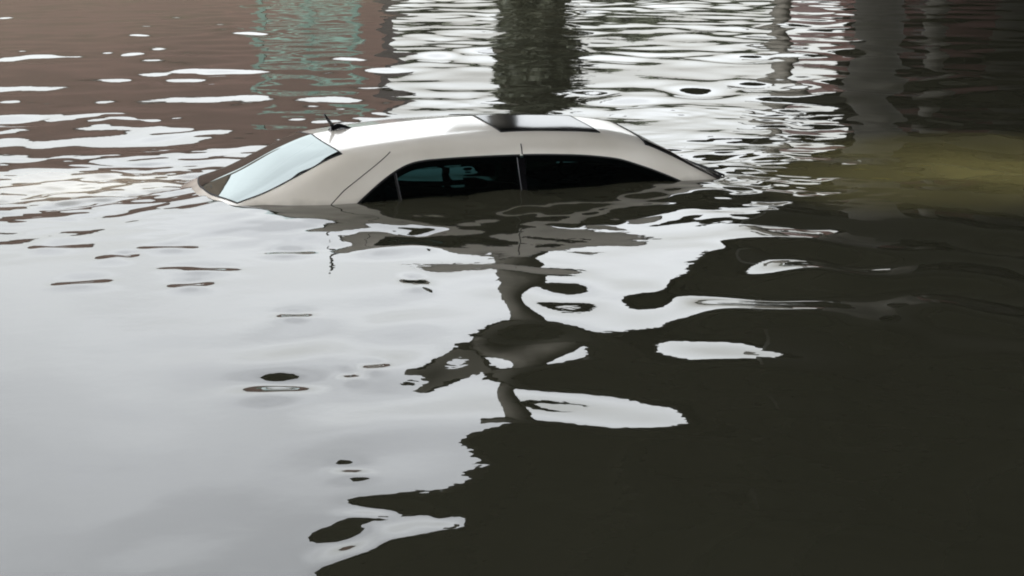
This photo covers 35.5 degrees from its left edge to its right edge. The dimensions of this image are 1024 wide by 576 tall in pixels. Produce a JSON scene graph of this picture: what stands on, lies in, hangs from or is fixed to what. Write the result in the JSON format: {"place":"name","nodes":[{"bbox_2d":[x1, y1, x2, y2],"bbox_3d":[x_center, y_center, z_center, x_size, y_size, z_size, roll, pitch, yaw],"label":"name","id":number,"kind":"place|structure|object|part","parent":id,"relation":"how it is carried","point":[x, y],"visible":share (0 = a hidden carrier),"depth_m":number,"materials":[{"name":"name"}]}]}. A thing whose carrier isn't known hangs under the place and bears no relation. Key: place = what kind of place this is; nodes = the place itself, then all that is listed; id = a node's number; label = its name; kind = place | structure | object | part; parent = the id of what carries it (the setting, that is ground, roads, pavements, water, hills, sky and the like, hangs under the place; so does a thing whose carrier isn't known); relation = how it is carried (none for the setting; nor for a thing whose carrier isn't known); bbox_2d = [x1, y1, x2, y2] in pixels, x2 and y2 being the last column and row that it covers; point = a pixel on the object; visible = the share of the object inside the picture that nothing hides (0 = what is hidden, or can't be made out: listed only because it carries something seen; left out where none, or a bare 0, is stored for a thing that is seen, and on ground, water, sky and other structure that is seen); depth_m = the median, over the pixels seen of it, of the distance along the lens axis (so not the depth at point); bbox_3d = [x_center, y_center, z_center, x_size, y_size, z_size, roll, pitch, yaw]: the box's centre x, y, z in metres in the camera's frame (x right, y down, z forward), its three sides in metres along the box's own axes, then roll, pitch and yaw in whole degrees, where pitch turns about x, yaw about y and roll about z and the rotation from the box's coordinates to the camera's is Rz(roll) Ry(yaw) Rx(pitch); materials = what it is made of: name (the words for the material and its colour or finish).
{"place":"outdoors","nodes":[
{"label":"outdoors","id":0,"kind":"place"},
{"bbox_2d":[0,0,1023,575],"bbox_3d":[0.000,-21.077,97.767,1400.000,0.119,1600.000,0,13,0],"label":"flood water","id":1,"kind":"structure","parent":0,"point":[790,342],"depth_m":6.99,"materials":[{"name":"grey liquid"}]},
{"bbox_2d":[180,113,724,205],"bbox_3d":[-0.204,-0.400,10.233,4.878,1.521,1.820,-5,14,-21],"label":"sedan car","id":2,"kind":"object","parent":1,"relation":"in","point":[416,157],"visible":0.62,"depth_m":9.52,"materials":[{"name":"beige paint"}]},
{"bbox_3d":[-1.505,-0.756,9.610,0.721,0.310,1.055,-5,14,-21],"label":"rear window","id":3,"kind":"part","parent":2,"relation":"part of","materials":[{"name":"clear glass"}]},
{"bbox_3d":[-0.503,-0.230,9.355,1.311,1.147,0.312,-5,14,-21],"label":"rear door","id":4,"kind":"part","parent":2,"relation":"part of","materials":[{"name":"beige paint"}]},
{"bbox_3d":[0.670,-0.336,9.812,1.313,1.147,0.305,-5,14,-21],"label":"front door","id":5,"kind":"part","parent":2,"relation":"part of","materials":[{"name":"beige paint"}]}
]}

